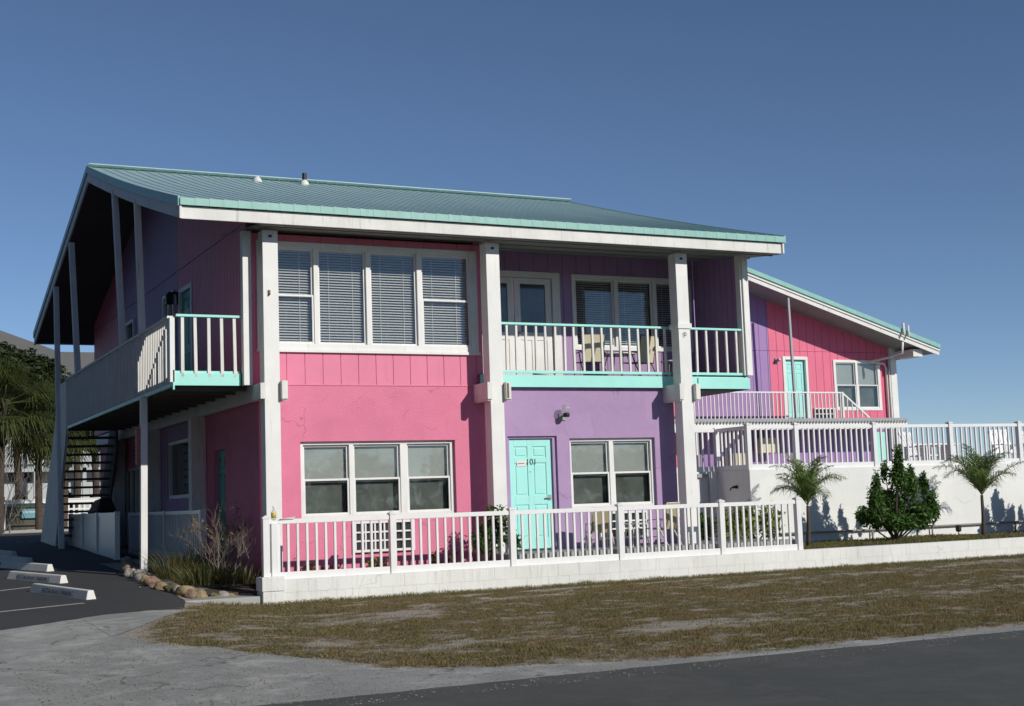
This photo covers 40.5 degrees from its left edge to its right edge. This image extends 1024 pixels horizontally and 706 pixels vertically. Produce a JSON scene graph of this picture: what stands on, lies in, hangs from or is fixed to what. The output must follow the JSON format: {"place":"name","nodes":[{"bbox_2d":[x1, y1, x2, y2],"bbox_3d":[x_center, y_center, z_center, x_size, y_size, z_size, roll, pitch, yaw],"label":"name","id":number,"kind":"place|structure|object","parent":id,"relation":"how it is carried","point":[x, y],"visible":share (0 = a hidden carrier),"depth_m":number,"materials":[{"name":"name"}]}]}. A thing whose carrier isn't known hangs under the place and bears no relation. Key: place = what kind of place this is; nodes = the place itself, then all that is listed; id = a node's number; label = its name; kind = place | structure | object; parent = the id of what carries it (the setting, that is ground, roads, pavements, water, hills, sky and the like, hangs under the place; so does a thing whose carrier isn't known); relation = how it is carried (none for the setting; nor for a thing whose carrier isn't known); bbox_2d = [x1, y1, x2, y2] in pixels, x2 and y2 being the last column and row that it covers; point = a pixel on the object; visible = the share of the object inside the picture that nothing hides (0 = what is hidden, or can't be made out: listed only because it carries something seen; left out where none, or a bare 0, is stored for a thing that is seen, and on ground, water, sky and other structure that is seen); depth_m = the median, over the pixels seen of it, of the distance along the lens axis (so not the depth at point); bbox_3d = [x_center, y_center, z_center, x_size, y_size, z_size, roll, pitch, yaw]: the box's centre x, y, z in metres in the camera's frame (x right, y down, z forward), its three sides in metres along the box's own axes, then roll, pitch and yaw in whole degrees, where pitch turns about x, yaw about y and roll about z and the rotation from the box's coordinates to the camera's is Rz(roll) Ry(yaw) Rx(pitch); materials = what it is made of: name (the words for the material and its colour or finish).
{"place":"outdoors","nodes":[
{"label":"outdoors","id":0,"kind":"place"},
{"bbox_2d":[0,330,99,512],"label":"beach house","id":1,"kind":"structure","parent":0,"point":[67,361],"depth_m":83.39,"materials":[{"name":"grey"}]},
{"bbox_2d":[8,451,99,510],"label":"window","id":2,"kind":"structure","parent":1,"relation":"in","point":[25,474],"depth_m":83.41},
{"bbox_2d":[62,352,93,368],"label":"beach house","id":3,"kind":"structure","parent":0,"point":[86,358],"depth_m":93.47,"materials":[{"name":"grey"}]},
{"bbox_2d":[185,595,259,604],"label":"pavement","id":4,"kind":"structure","parent":0,"point":[248,599],"depth_m":20.97,"materials":[{"name":"grey concrete"}]},
{"bbox_2d":[0,0,1023,460],"label":"sky","id":5,"kind":"structure","parent":0,"point":[883,139],"materials":[{"name":"blue"}]},
{"bbox_2d":[3,531,1023,668],"bbox_3d":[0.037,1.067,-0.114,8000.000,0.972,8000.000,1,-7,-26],"label":"ground","id":6,"kind":"structure","parent":0,"point":[677,624],"depth_m":17.18,"materials":[{"name":"plant"}]},
{"bbox_2d":[4,503,44,530],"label":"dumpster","id":7,"kind":"object","parent":6,"relation":"on","point":[24,518],"visible":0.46,"depth_m":62.21,"materials":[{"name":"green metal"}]},
{"bbox_2d":[0,350,54,533],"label":"palm tree","id":8,"kind":"object","parent":6,"relation":"on","point":[10,375],"visible":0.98,"depth_m":56.41,"materials":[{"name":"green plant"}]},
{"bbox_2d":[0,341,67,499],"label":"oak tree","id":9,"kind":"object","parent":6,"relation":"on","point":[44,366],"visible":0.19,"depth_m":68.35,"materials":[{"name":"green plant"}]},
{"bbox_2d":[4,529,67,533],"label":"kerb","id":10,"kind":"structure","parent":6,"relation":"on","point":[22,531],"depth_m":58.03,"materials":[{"name":"grey concrete"}]},
{"bbox_2d":[5,377,92,529],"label":"palm tree","id":11,"kind":"object","parent":6,"relation":"on","point":[45,440],"visible":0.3,"depth_m":58.80,"materials":[{"name":"green plant"}]},
{"bbox_2d":[4,497,99,530],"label":"lattice fence","id":12,"kind":"object","parent":6,"relation":"on","point":[74,500],"visible":0.06,"depth_m":69.08,"materials":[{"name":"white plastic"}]},
{"bbox_2d":[20,402,99,526],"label":"palm tree","id":13,"kind":"object","parent":6,"relation":"on","point":[74,450],"visible":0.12,"depth_m":63.10,"materials":[{"name":"green plant"}]},
{"bbox_2d":[0,531,139,562],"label":"parking lot","id":14,"kind":"structure","parent":6,"relation":"on","point":[83,553],"depth_m":32.08,"materials":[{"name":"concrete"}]},
{"bbox_2d":[1,464,47,534],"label":"bare tree","id":15,"kind":"object","parent":14,"relation":"on","point":[22,482],"visible":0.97,"depth_m":53.60,"materials":[{"name":"brown plant"}]},
{"bbox_2d":[44,372,95,510],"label":"oak tree","id":16,"kind":"object","parent":6,"relation":"on","point":[77,491],"visible":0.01,"depth_m":72.08,"materials":[{"name":"green plant"}]},
{"bbox_2d":[0,538,185,629],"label":"parking lot","id":17,"kind":"structure","parent":6,"relation":"on","point":[115,591],"depth_m":21.02,"materials":[{"name":"grey asphalt"}]},
{"bbox_2d":[0,550,16,555],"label":"wheel stop","id":18,"kind":"object","parent":17,"relation":"on","point":[8,553],"visible":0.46,"depth_m":29.76,"materials":[{"name":"white paint"}]},
{"bbox_2d":[0,555,32,562],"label":"wheel stop","id":19,"kind":"object","parent":17,"relation":"on","point":[15,558],"visible":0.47,"depth_m":27.82,"materials":[{"name":"white paint"}]},
{"bbox_2d":[0,561,53,571],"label":"wheel stop","id":20,"kind":"object","parent":17,"relation":"on","point":[27,566],"visible":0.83,"depth_m":26.04,"materials":[{"name":"white paint"}]},
{"bbox_2d":[7,571,67,582],"bbox_3d":[-8.060,3.811,23.551,1.768,0.212,0.160,-7,-8,42],"label":"wheel stop","id":21,"kind":"object","parent":17,"relation":"on","point":[37,577],"visible":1,"depth_m":23.43,"materials":[{"name":"white paint"}]},
{"bbox_2d":[0,603,82,611],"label":"painted line","id":22,"kind":"object","parent":17,"relation":"on","point":[41,607],"visible":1,"depth_m":19.05,"materials":[{"name":"white paint"}]},
{"bbox_2d":[30,583,95,599],"bbox_3d":[-6.755,3.584,20.833,0.160,0.220,1.952,4,-8,-43],"label":"wheel stop","id":23,"kind":"object","parent":17,"relation":"on","point":[77,593],"visible":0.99,"depth_m":20.67,"materials":[{"name":"white paint"}]},
{"bbox_2d":[0,617,133,633],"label":"painted line","id":24,"kind":"object","parent":17,"relation":"on","point":[65,625],"visible":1,"depth_m":16.86,"materials":[{"name":"white paint"}]},
{"bbox_2d":[123,567,138,576],"bbox_3d":[-6.600,3.816,24.143,0.299,0.199,0.302,-1,-6,-12],"label":"stone","id":25,"kind":"object","parent":17,"relation":"on","point":[128,572],"visible":0.55,"depth_m":24.03,"materials":[{"name":"beige stone"}]},
{"bbox_2d":[140,574,150,583],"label":"stone","id":26,"kind":"object","parent":17,"relation":"on","point":[144,577],"visible":0.45,"depth_m":22.57,"materials":[{"name":"beige stone"}]},
{"bbox_2d":[142,575,161,586],"bbox_3d":[-5.765,3.673,22.217,0.239,0.218,0.323,-5,-7,27],"label":"stone","id":27,"kind":"object","parent":17,"relation":"on","point":[151,581],"visible":0.77,"depth_m":22.11,"materials":[{"name":"pink stone"}]},
{"bbox_2d":[153,581,166,589],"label":"stone","id":28,"kind":"object","parent":17,"relation":"on","point":[158,585],"visible":0.69,"depth_m":21.76,"materials":[{"name":"beige stone"}]},
{"bbox_2d":[88,431,99,497],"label":"oak tree","id":29,"kind":"object","parent":6,"relation":"on","point":[95,475],"visible":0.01,"depth_m":73.44,"materials":[{"name":"plant"}]},
{"bbox_2d":[68,511,119,559],"bbox_3d":[-9.410,4.122,31.107,0.105,1.080,6.155,1,-7,-26],"label":"parking fence","id":30,"kind":"object","parent":6,"relation":"on","point":[98,533],"visible":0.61,"depth_m":30.31,"materials":[{"name":"white plastic"}]},
{"bbox_2d":[120,556,133,563],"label":"stone","id":31,"kind":"object","parent":6,"relation":"on","point":[127,559],"visible":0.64,"depth_m":27.19,"materials":[{"name":"grey stone"}]},
{"bbox_2d":[120,564,139,571],"bbox_3d":[-6.763,3.863,24.789,0.300,0.198,0.404,-5,-7,26],"label":"stone","id":32,"kind":"object","parent":6,"relation":"on","point":[123,568],"visible":0.4,"depth_m":24.68,"materials":[{"name":"stone"}]},
{"bbox_2d":[130,569,144,578],"bbox_3d":[-6.358,3.792,23.695,0.269,0.215,0.365,-4,-6,17],"label":"stone","id":33,"kind":"object","parent":6,"relation":"on","point":[136,571],"visible":0.35,"depth_m":23.62,"materials":[{"name":"grey stone"}]},
{"bbox_2d":[82,609,196,635],"bbox_3d":[-4.915,3.350,17.348,1.173,0.089,3.090,-3,-6,7],"label":"gravel shoulder","id":34,"kind":"object","parent":6,"relation":"on","point":[118,626],"visible":1,"depth_m":17.37},
{"bbox_2d":[132,571,151,580],"bbox_3d":[-6.144,3.738,23.139,0.344,0.218,0.252,1,-7,-26],"label":"stone","id":35,"kind":"object","parent":6,"relation":"on","point":[137,576],"visible":0.55,"depth_m":23.07,"materials":[{"name":"grey stone"}]},
{"bbox_2d":[162,583,180,592],"bbox_3d":[-5.273,3.678,21.610,0.245,0.202,0.259,-6,-8,36],"label":"stone","id":36,"kind":"object","parent":6,"relation":"on","point":[168,588],"visible":0.56,"depth_m":21.54,"materials":[{"name":"beige stone"}]},
{"bbox_2d":[133,558,223,572],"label":"porch slab","id":37,"kind":"structure","parent":6,"relation":"on","point":[138,561],"depth_m":26.45,"materials":[{"name":"grey concrete"}]},
{"bbox_2d":[87,498,115,513],"bbox_3d":[-9.597,4.053,32.456,0.545,1.318,1.785,1,-7,-26],"label":"barbecue grill","id":38,"kind":"object","parent":37,"relation":"on","point":[103,505],"visible":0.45,"depth_m":31.95,"materials":[{"name":"black metal"}]},
{"bbox_2d":[128,509,205,559],"bbox_3d":[-6.972,3.662,27.738,0.105,1.010,6.705,1,-7,-26],"label":"porch fence","id":39,"kind":"object","parent":37,"relation":"on","point":[161,524],"visible":0.7,"depth_m":27.30,"materials":[{"name":"white plastic"}]},
{"bbox_2d":[131,541,227,579],"bbox_3d":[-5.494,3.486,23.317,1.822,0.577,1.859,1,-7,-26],"label":"ornamental grass","id":40,"kind":"object","parent":6,"relation":"on","point":[159,572],"depth_m":23.07,"materials":[{"name":"plant"}]},
{"bbox_2d":[175,585,196,596],"bbox_3d":[-5.008,3.681,21.351,0.362,0.213,0.253,-6,-7,35],"label":"stone","id":41,"kind":"object","parent":6,"relation":"on","point":[181,591],"visible":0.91,"depth_m":21.28,"materials":[{"name":"beige stone"}]},
{"bbox_2d":[183,589,196,598],"bbox_3d":[-4.908,3.704,21.232,0.236,0.199,0.192,-4,-6,17],"label":"stone","id":42,"kind":"object","parent":6,"relation":"on","point":[190,593],"visible":0.73,"depth_m":21.16,"materials":[{"name":"pink stone"}]},
{"bbox_2d":[133,563,257,595],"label":"garden soil","id":43,"kind":"structure","parent":6,"relation":"on","point":[236,589],"depth_m":22.03,"materials":[{"name":"brown soil"}]},
{"bbox_2d":[172,585,179,593],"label":"stone","id":44,"kind":"object","parent":43,"relation":"on","point":[174,589],"visible":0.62,"depth_m":21.40,"materials":[{"name":"grey stone"}]},
{"bbox_2d":[193,521,261,585],"bbox_3d":[-4.426,3.207,22.449,1.320,1.083,1.296,1,-7,-26],"label":"bare bush","id":45,"kind":"object","parent":43,"relation":"on","point":[238,549],"visible":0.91,"depth_m":22.38,"materials":[{"name":"brown plant"}]},
{"bbox_2d":[208,560,261,584],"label":"ornamental grass","id":46,"kind":"object","parent":43,"relation":"on","point":[242,578],"depth_m":22.13,"materials":[{"name":"plant"}]},
{"bbox_2d":[195,589,207,597],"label":"stone","id":47,"kind":"object","parent":6,"relation":"on","point":[200,593],"visible":0.62,"depth_m":21.20,"materials":[{"name":"beige stone"}]},
{"bbox_2d":[163,558,250,585],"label":"ornamental grass","id":48,"kind":"object","parent":6,"relation":"on","point":[197,578],"depth_m":22.22,"materials":[{"name":"plant"}]},
{"bbox_2d":[168,500,251,577],"bbox_3d":[-4.852,3.085,23.404,1.344,1.361,1.511,-5,-7,29],"label":"bare bush","id":49,"kind":"object","parent":6,"relation":"on","point":[237,529],"visible":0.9,"depth_m":23.13,"materials":[{"name":"plant"}]},
{"bbox_2d":[209,592,218,596],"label":"stone","id":50,"kind":"object","parent":6,"relation":"on","point":[212,594],"visible":0.53,"depth_m":21.39,"materials":[{"name":"beige stone"}]},
{"bbox_2d":[218,590,228,595],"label":"stone","id":51,"kind":"object","parent":6,"relation":"on","point":[223,593],"visible":0.53,"depth_m":21.45,"materials":[{"name":"white stone"}]},
{"bbox_2d":[33,163,794,576],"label":"motel building","id":52,"kind":"structure","parent":6,"relation":"on","point":[283,347],"depth_m":25.24,"materials":[{"name":"pink paint"}]},
{"bbox_2d":[125,318,134,340],"bbox_3d":[-8.788,-0.163,32.030,0.090,1.150,1.000,1,-7,-26],"label":"window","id":53,"kind":"structure","parent":52,"relation":"in","point":[130,326],"depth_m":32.14,"materials":[{"name":"white paint"}]},
{"bbox_2d":[125,467,139,544],"bbox_3d":[-8.829,3.587,32.497,0.090,1.800,1.900,1,-7,-26],"label":"door","id":54,"kind":"structure","parent":52,"relation":"in","point":[132,492],"depth_m":32.80,"materials":[{"name":"white paint"}]},
{"bbox_2d":[162,290,175,357],"bbox_3d":[-6.986,-0.532,28.365,0.090,1.380,1.000,1,-7,-26],"label":"window","id":55,"kind":"structure","parent":52,"relation":"in","point":[167,310],"depth_m":28.37,"materials":[{"name":"white paint"}]},
{"bbox_2d":[168,438,188,498],"bbox_3d":[-6.680,2.353,28.157,0.090,1.180,2.200,1,-7,-26],"label":"window","id":56,"kind":"structure","parent":52,"relation":"in","point":[177,450],"depth_m":28.55,"materials":[{"name":"white paint"}]},
{"bbox_2d":[180,290,190,370],"bbox_3d":[-6.330,-0.200,27.076,0.095,2.040,0.920,1,-7,-26],"label":"door","id":57,"kind":"structure","parent":52,"relation":"in","point":[186,296],"depth_m":27.16,"materials":[{"name":"green paint"}]},
{"bbox_2d":[216,450,225,557],"bbox_3d":[-5.224,2.747,25.163,0.095,1.980,0.830,1,-7,-26],"label":"door","id":58,"kind":"structure","parent":52,"relation":"in","point":[221,454],"depth_m":25.33,"materials":[{"name":"green paint"}]},
{"bbox_2d":[256,240,480,355],"bbox_3d":[-2.623,-0.877,24.392,4.080,1.880,0.920,1,-7,-26],"label":"window","id":59,"kind":"structure","parent":52,"relation":"in","point":[334,298],"depth_m":24.40,"materials":[{"name":"white paint"}]},
{"bbox_2d":[300,440,454,517],"bbox_3d":[-2.466,2.225,24.185,2.860,1.340,0.950,1,-7,-26],"label":"window","id":60,"kind":"structure","parent":52,"relation":"in","point":[339,478],"depth_m":23.92,"materials":[{"name":"grey glass"}]},
{"bbox_2d":[480,277,515,374],"bbox_3d":[-0.314,-0.450,26.860,0.790,2.060,0.040,1,-7,-26],"label":"door","id":61,"kind":"structure","parent":52,"relation":"in","point":[506,284],"depth_m":26.99,"materials":[{"name":"white paint"}]},
{"bbox_2d":[509,439,554,548],"bbox_3d":[0.352,2.539,25.082,0.870,1.975,0.095,1,-7,-26],"label":"door","id":62,"kind":"structure","parent":52,"relation":"in","point":[530,459],"depth_m":25.11,"materials":[{"name":"teal paint"}]},
{"bbox_2d":[513,278,553,374],"bbox_3d":[0.433,-0.440,27.199,0.810,2.060,0.090,1,-7,-26],"label":"door","id":63,"kind":"structure","parent":52,"relation":"in","point":[532,297],"depth_m":27.24,"materials":[{"name":"white paint"}]},
{"bbox_2d":[574,334,606,375],"bbox_3d":[1.494,0.085,26.610,0.485,0.850,0.568,0,-6,-18],"label":"patio chair","id":64,"kind":"object","parent":52,"relation":"on","point":[597,351],"visible":0.52,"depth_m":26.42,"materials":[{"name":"beige fabric"}]},
{"bbox_2d":[585,507,614,548],"bbox_3d":[1.567,3.130,24.868,0.426,0.742,0.498,-1,-6,-12],"label":"patio chair","id":65,"kind":"object","parent":52,"relation":"on","point":[599,523],"visible":0.61,"depth_m":24.71,"materials":[{"name":"metal"}]},
{"bbox_2d":[569,438,654,507],"bbox_3d":[1.678,2.300,26.215,1.870,1.340,0.950,1,-7,-26],"label":"window","id":66,"kind":"structure","parent":52,"relation":"in","point":[606,472],"depth_m":25.92,"materials":[{"name":"grey glass"}]},
{"bbox_2d":[602,352,634,375],"bbox_3d":[2.033,0.262,26.760,0.700,0.488,0.700,1,-7,-26],"label":"side table","id":67,"kind":"object","parent":52,"relation":"on","point":[615,354],"visible":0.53,"depth_m":26.64,"materials":[{"name":"white paint"}]},
{"bbox_2d":[571,274,693,351],"bbox_3d":[2.276,-0.746,28.598,2.820,1.520,0.900,1,-7,-26],"label":"window","id":68,"kind":"structure","parent":52,"relation":"in","point":[596,299],"depth_m":28.46,"materials":[{"name":"white paint"}]},
{"bbox_2d":[624,522,649,546],"bbox_3d":[2.241,3.285,25.086,0.520,0.428,0.520,1,-7,-26],"label":"side table","id":69,"kind":"object","parent":52,"relation":"on","point":[633,524],"visible":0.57,"depth_m":24.98,"materials":[{"name":"white paint"}]},
{"bbox_2d":[622,335,657,375],"bbox_3d":[2.488,0.103,27.097,0.485,0.850,0.568,3,-8,-40],"label":"patio chair","id":70,"kind":"object","parent":52,"relation":"on","point":[642,344],"visible":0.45,"depth_m":26.95,"materials":[{"name":"beige fabric"}]},
{"bbox_2d":[646,502,681,545],"bbox_3d":[2.745,3.112,25.260,0.523,0.781,0.447,-7,-8,41],"label":"patio chair","id":71,"kind":"object","parent":52,"relation":"on","point":[668,518],"visible":0.62,"depth_m":25.16,"materials":[{"name":"metal"}]},
{"bbox_2d":[660,360,672,375],"bbox_3d":[3.159,0.357,27.639,0.400,0.407,0.400,1,-7,-26],"label":"side table","id":72,"kind":"object","parent":52,"relation":"on","point":[670,361],"visible":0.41,"depth_m":27.68,"materials":[{"name":"white paint"}]},
{"bbox_2d":[0,613,1023,705],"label":"gravel shoulder","id":73,"kind":"object","parent":6,"relation":"on","point":[20,652],"visible":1,"depth_m":12.83,"materials":[{"name":"grey gravel"}]},
{"bbox_2d":[256,537,1023,604],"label":"wall","id":74,"kind":"structure","parent":6,"relation":"on","point":[274,589],"depth_m":23.94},
{"bbox_2d":[260,496,802,578],"bbox_3d":[0.768,3.086,23.657,10.295,0.995,0.125,1,-7,-26],"label":"front fence","id":75,"kind":"object","parent":74,"relation":"on","point":[270,542],"visible":1,"depth_m":23.38,"materials":[{"name":"white plastic"}]},
{"bbox_2d":[679,512,715,539],"bbox_3d":[3.630,3.448,27.439,1.049,0.703,0.584,4,-8,-43],"label":"yard bush","id":76,"kind":"object","parent":6,"relation":"on","point":[702,527],"visible":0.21,"depth_m":27.46,"materials":[{"name":"green plant"}]},
{"bbox_2d":[710,499,785,539],"bbox_3d":[4.649,3.313,27.223,1.600,0.919,0.683,-1,-6,-12],"label":"yard bush","id":77,"kind":"object","parent":6,"relation":"on","point":[753,521],"visible":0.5,"depth_m":27.14,"materials":[{"name":"green plant"}]},
{"bbox_2d":[677,463,1023,542],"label":"retaining wall","id":78,"kind":"structure","parent":6,"relation":"on","point":[831,518],"depth_m":30.20,"materials":[{"name":"white concrete"}]},
{"bbox_2d":[675,421,1023,472],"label":"pool fence","id":79,"kind":"object","parent":78,"relation":"on","point":[795,427],"visible":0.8,"depth_m":30.36,"materials":[{"name":"white plastic"}]},
{"bbox_2d":[805,531,1023,548],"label":"planting bed","id":80,"kind":"object","parent":6,"relation":"on","point":[924,538],"visible":0.1,"depth_m":28.38,"materials":[{"name":"soil"}]},
{"bbox_2d":[769,452,847,545],"bbox_3d":[5.835,2.924,27.647,1.457,1.940,1.690,-2,-6,-1],"label":"young palm","id":81,"kind":"object","parent":80,"relation":"on","point":[804,487],"visible":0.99,"depth_m":27.58,"materials":[{"name":"green plant"}]},
{"bbox_2d":[853,443,940,540],"bbox_3d":[8.001,2.908,28.744,1.909,2.088,1.142,1,-7,-26],"label":"evergreen shrub","id":82,"kind":"object","parent":80,"relation":"on","point":[889,510],"visible":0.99,"depth_m":28.53,"materials":[{"name":"green plant"}]},
{"bbox_2d":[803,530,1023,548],"bbox_3d":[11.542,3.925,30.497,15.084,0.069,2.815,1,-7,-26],"label":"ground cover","id":83,"kind":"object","parent":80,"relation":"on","point":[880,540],"visible":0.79,"depth_m":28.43,"materials":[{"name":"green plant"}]},
{"bbox_2d":[955,525,961,533],"bbox_3d":[9.925,3.938,30.861,0.130,0.230,0.130,1,-7,-26],"label":"garden spotlight","id":84,"kind":"object","parent":80,"relation":"on","point":[958,528],"visible":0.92,"depth_m":30.81,"materials":[{"name":"black plastic"}]},
{"bbox_2d":[932,444,1023,534],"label":"young palm","id":85,"kind":"object","parent":80,"relation":"on","point":[978,471],"visible":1,"depth_m":29.82,"materials":[{"name":"green plant"}]},
{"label":"flower bed","id":86,"kind":"structure","parent":6,"relation":"on","visible":0},
{"bbox_2d":[293,558,314,570],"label":"bed plant","id":87,"kind":"object","parent":86,"relation":"on","point":[312,567],"visible":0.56,"depth_m":22.31,"materials":[{"name":"green plant"}]},
{"bbox_2d":[320,563,342,569],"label":"bed plant","id":88,"kind":"object","parent":86,"relation":"on","point":[329,567],"visible":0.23,"depth_m":22.37,"materials":[{"name":"green plant"}]},
{"bbox_2d":[364,552,388,567],"bbox_3d":[-2.244,3.467,22.820,0.398,0.400,0.431,1,-7,-26],"label":"bed plant","id":89,"kind":"object","parent":86,"relation":"on","point":[374,560],"visible":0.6,"depth_m":22.86,"materials":[{"name":"green plant"}]},
{"bbox_2d":[431,550,457,563],"bbox_3d":[-1.188,3.518,23.451,0.528,0.425,0.391,1,-7,-26],"label":"bed plant","id":90,"kind":"object","parent":86,"relation":"on","point":[449,559],"visible":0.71,"depth_m":23.43,"materials":[{"name":"green plant"}]},
{"bbox_2d":[471,504,524,560],"bbox_3d":[-0.269,3.112,23.617,1.023,1.100,0.490,1,-7,-26],"label":"yard bush","id":91,"kind":"object","parent":86,"relation":"on","point":[497,532],"visible":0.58,"depth_m":23.57,"materials":[{"name":"green plant"}]},
{"bbox_2d":[257,630,1023,705],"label":"road","id":92,"kind":"structure","parent":0,"point":[973,670],"depth_m":11.38,"materials":[{"name":"grey asphalt"}]},
{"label":"pool terrace","id":93,"kind":"structure","parent":0,"visible":0},
{"bbox_2d":[513,265,940,467],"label":"wing","id":94,"kind":"structure","parent":93,"relation":"on","point":[818,360],"depth_m":44.77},
{"bbox_2d":[785,360,805,417],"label":"door","id":95,"kind":"structure","parent":94,"relation":"in","point":[798,364],"depth_m":44.87,"materials":[{"name":"teal paint"}]},
{"bbox_2d":[832,360,882,410],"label":"window","id":96,"kind":"structure","parent":94,"relation":"in","point":[860,380],"depth_m":45.96,"materials":[{"name":"white paint"}]},
{"bbox_2d":[877,432,885,460],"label":"door","id":97,"kind":"structure","parent":94,"relation":"in","point":[883,433],"depth_m":46.04,"materials":[{"name":"teal paint"}]},
{"bbox_2d":[723,438,779,465],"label":"lounge chair","id":98,"kind":"object","parent":93,"relation":"on","point":[764,445],"depth_m":43.34,"materials":[{"name":"beige fabric"}]},
{"bbox_2d":[898,432,940,460],"bbox_3d":[11.066,2.643,37.730,0.780,1.050,0.870,4,-8,-43],"label":"slatted chair","id":99,"kind":"object","parent":93,"relation":"on","point":[910,446],"visible":0.53,"depth_m":37.79,"materials":[{"name":"white plastic"}]},
{"bbox_2d":[893,443,958,460],"bbox_3d":[11.841,2.980,39.716,1.900,0.750,0.700,1,-7,-26],"label":"picnic table","id":100,"kind":"object","parent":93,"relation":"on","point":[931,451],"visible":0.25,"depth_m":39.81,"materials":[{"name":"white plastic"}]},
{"bbox_2d":[987,430,1023,457],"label":"slatted chair","id":101,"kind":"object","parent":93,"relation":"on","point":[1001,441],"visible":0.33,"depth_m":38.61,"materials":[{"name":"white plastic"}]}
]}

